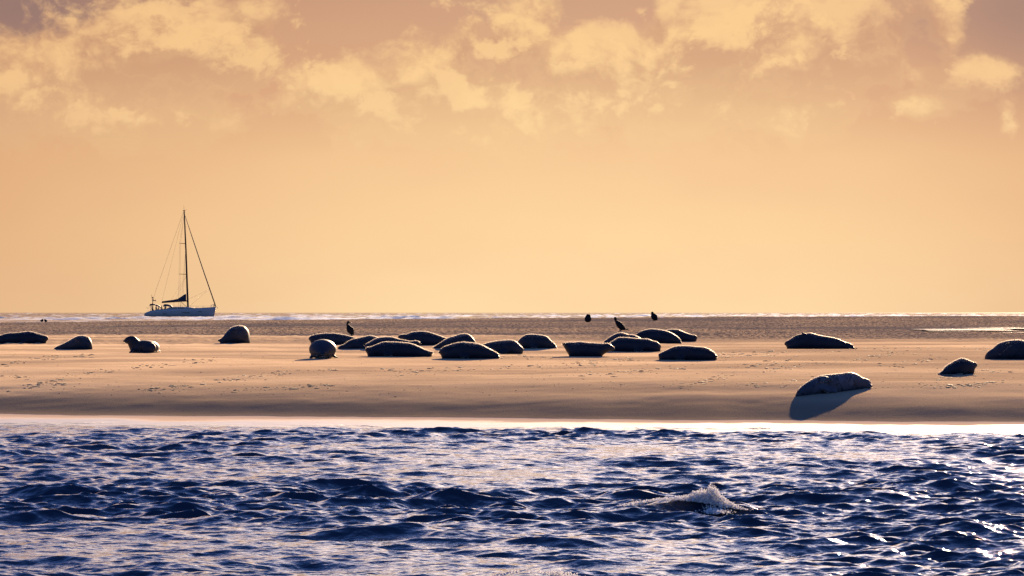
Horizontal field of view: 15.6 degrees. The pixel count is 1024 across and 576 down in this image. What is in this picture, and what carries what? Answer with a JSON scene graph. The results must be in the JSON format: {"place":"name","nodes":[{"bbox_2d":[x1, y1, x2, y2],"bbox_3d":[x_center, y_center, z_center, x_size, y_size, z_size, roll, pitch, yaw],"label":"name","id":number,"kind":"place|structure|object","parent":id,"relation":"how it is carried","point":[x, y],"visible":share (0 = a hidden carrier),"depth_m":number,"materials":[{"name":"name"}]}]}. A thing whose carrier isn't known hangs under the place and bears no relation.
{"place":"outdoors","nodes":[
{"label":"outdoors","id":0,"kind":"place"},
{"bbox_2d":[0,422,1023,575],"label":"water","id":1,"kind":"structure","parent":0,"point":[200,500],"depth_m":38.57,"materials":[{"name":"blue liquid"}]},
{"bbox_2d":[475,569,577,575],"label":"sea spray","id":2,"kind":"object","parent":1,"relation":"on","point":[545,572],"visible":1,"depth_m":26.98,"materials":[{"name":"white liquid"}]},
{"bbox_2d":[617,483,752,514],"bbox_3d":[1.699,2.057,36.599,1.287,0.284,0.797,0,0,27],"label":"sea spray","id":3,"kind":"object","parent":1,"relation":"on","point":[710,496],"visible":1,"depth_m":36.55,"materials":[{"name":"white liquid"}]},
{"bbox_2d":[0,316,1023,433],"bbox_3d":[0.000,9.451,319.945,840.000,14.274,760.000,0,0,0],"label":"sand","id":4,"kind":"structure","parent":0,"point":[490,397],"depth_m":74.27,"materials":[{"name":"beige sand"}]},
{"bbox_2d":[0,331,47,343],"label":"seal","id":5,"kind":"object","parent":4,"relation":"on","point":[30,337],"visible":0.98,"depth_m":117.19,"materials":[{"name":"fur"}]},
{"bbox_2d":[53,335,91,348],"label":"seal","id":6,"kind":"object","parent":4,"relation":"on","point":[81,342],"visible":0.98,"depth_m":102.98,"materials":[{"name":"grey fur"}]},
{"bbox_2d":[123,336,159,352],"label":"seal","id":7,"kind":"object","parent":4,"relation":"on","point":[135,344],"visible":0.93,"depth_m":96.26,"materials":[{"name":"fur"}]},
{"bbox_2d":[218,325,249,342],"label":"seal","id":8,"kind":"object","parent":4,"relation":"on","point":[237,334],"visible":1,"depth_m":116.09,"materials":[{"name":"grey fur"}]},
{"bbox_2d":[309,339,338,358],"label":"seal","id":9,"kind":"object","parent":4,"relation":"on","point":[322,349],"visible":0.98,"depth_m":87.18,"materials":[{"name":"grey fur"}]},
{"bbox_2d":[309,332,355,344],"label":"seal","id":10,"kind":"object","parent":4,"relation":"on","point":[337,339],"visible":0.66,"depth_m":113.24,"materials":[{"name":"grey fur"}]},
{"bbox_2d":[346,321,353,335],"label":"cormorant","id":11,"kind":"object","parent":4,"relation":"on","point":[350,329],"visible":1,"depth_m":146.13,"materials":[{"name":"black"}]},
{"bbox_2d":[338,335,376,348],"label":"seal","id":12,"kind":"object","parent":4,"relation":"on","point":[358,342],"visible":0.62,"depth_m":102.71,"materials":[{"name":"grey fur"}]},
{"bbox_2d":[364,336,420,347],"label":"seal","id":13,"kind":"object","parent":4,"relation":"on","point":[377,340],"visible":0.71,"depth_m":101.34,"materials":[{"name":"grey fur"}]},
{"bbox_2d":[365,341,433,356],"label":"seal","id":14,"kind":"object","parent":4,"relation":"on","point":[395,348],"visible":0.95,"depth_m":89.85,"materials":[{"name":"fur"}]},
{"bbox_2d":[398,331,446,344],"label":"seal","id":15,"kind":"object","parent":4,"relation":"on","point":[425,338],"visible":0.66,"depth_m":110.97,"materials":[{"name":"fur"}]},
{"bbox_2d":[433,333,474,347],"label":"seal","id":16,"kind":"object","parent":4,"relation":"on","point":[462,337],"visible":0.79,"depth_m":101.92,"materials":[{"name":"grey fur"}]},
{"bbox_2d":[438,341,499,358],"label":"seal","id":17,"kind":"object","parent":4,"relation":"on","point":[466,350],"visible":1,"depth_m":87.54,"materials":[{"name":"fur"}]},
{"bbox_2d":[482,339,523,353],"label":"seal","id":18,"kind":"object","parent":4,"relation":"on","point":[509,346],"visible":0.84,"depth_m":95.28,"materials":[{"name":"grey fur"}]},
{"bbox_2d":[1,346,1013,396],"bbox_3d":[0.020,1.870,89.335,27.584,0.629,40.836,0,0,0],"label":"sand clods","id":19,"kind":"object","parent":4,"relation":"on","point":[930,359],"visible":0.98,"depth_m":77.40,"materials":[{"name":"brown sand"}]},
{"bbox_2d":[518,334,556,348],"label":"seal","id":20,"kind":"object","parent":4,"relation":"on","point":[536,341],"visible":0.99,"depth_m":101.97,"materials":[{"name":"grey fur"}]},
{"bbox_2d":[585,314,590,321],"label":"cormorant","id":21,"kind":"object","parent":4,"relation":"on","point":[587,317],"visible":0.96,"depth_m":241.28,"materials":[{"name":"black"}]},
{"bbox_2d":[562,341,614,355],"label":"seal","id":22,"kind":"object","parent":4,"relation":"on","point":[578,348],"visible":0.98,"depth_m":90.15,"materials":[{"name":"fur"}]},
{"bbox_2d":[614,317,628,330],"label":"cormorant","id":23,"kind":"object","parent":4,"relation":"on","point":[620,325],"visible":1,"depth_m":173.33,"materials":[{"name":"black"}]},
{"bbox_2d":[604,332,639,342],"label":"seal","id":24,"kind":"object","parent":4,"relation":"on","point":[614,336],"visible":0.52,"depth_m":106.32,"materials":[{"name":"grey fur"}]},
{"bbox_2d":[609,337,660,351],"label":"seal","id":25,"kind":"object","parent":4,"relation":"on","point":[626,344],"visible":0.92,"depth_m":97.13,"materials":[{"name":"fur"}]},
{"bbox_2d":[651,312,657,320],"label":"cormorant","id":26,"kind":"object","parent":4,"relation":"on","point":[654,316],"visible":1,"depth_m":247.89,"materials":[{"name":"black"}]},
{"bbox_2d":[636,328,681,343],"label":"seal","id":27,"kind":"object","parent":4,"relation":"on","point":[660,336],"visible":0.86,"depth_m":117.20,"materials":[{"name":"fur"}]},
{"bbox_2d":[666,329,696,341],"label":"seal","id":28,"kind":"object","parent":4,"relation":"on","point":[682,335],"visible":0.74,"depth_m":123.34,"materials":[{"name":"fur"}]},
{"bbox_2d":[658,345,717,359],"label":"seal","id":29,"kind":"object","parent":4,"relation":"on","point":[682,352],"visible":0.98,"depth_m":86.26,"materials":[{"name":"fur"}]},
{"bbox_2d":[784,332,854,348],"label":"seal","id":30,"kind":"object","parent":4,"relation":"on","point":[803,340],"visible":0.91,"depth_m":104.33,"materials":[{"name":"fur"}]},
{"bbox_2d":[795,372,872,395],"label":"seal","id":31,"kind":"object","parent":4,"relation":"on","point":[835,382],"visible":1,"depth_m":68.76,"materials":[{"name":"fur"}]},
{"bbox_2d":[938,358,976,374],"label":"seal","id":32,"kind":"object","parent":4,"relation":"on","point":[962,366],"visible":0.91,"depth_m":74.47,"materials":[{"name":"fur"}]},
{"bbox_2d":[922,329,1005,329],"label":"puddle","id":33,"kind":"object","parent":4,"relation":"on","point":[963,329],"visible":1,"depth_m":179.00,"materials":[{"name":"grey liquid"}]},
{"bbox_2d":[956,330,1010,330],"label":"puddle","id":34,"kind":"object","parent":4,"relation":"on","point":[983,330],"visible":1,"depth_m":174.11,"materials":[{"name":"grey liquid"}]},
{"bbox_2d":[976,328,1023,328],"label":"puddle","id":35,"kind":"object","parent":4,"relation":"on","point":[999,328],"visible":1,"depth_m":183.93,"materials":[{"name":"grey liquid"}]},
{"bbox_2d":[985,339,1023,358],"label":"seal","id":36,"kind":"object","parent":4,"relation":"on","point":[1011,349],"visible":0.97,"depth_m":86.28,"materials":[{"name":"grey fur"}]},
{"bbox_2d":[0,312,1023,321],"bbox_3d":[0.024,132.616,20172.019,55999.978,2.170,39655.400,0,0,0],"label":"sea","id":37,"kind":"structure","parent":0,"point":[63,316],"depth_m":1155.30,"materials":[{"name":"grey liquid"}]},
{"bbox_2d":[144,210,216,316],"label":"sailing yacht","id":38,"kind":"object","parent":37,"relation":"on","point":[172,311],"visible":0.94,"depth_m":798.76,"materials":[{"name":"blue wood"}]},
{"bbox_2d":[0,0,1023,311],"label":"sky","id":39,"kind":"structure","parent":0,"point":[317,155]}
]}

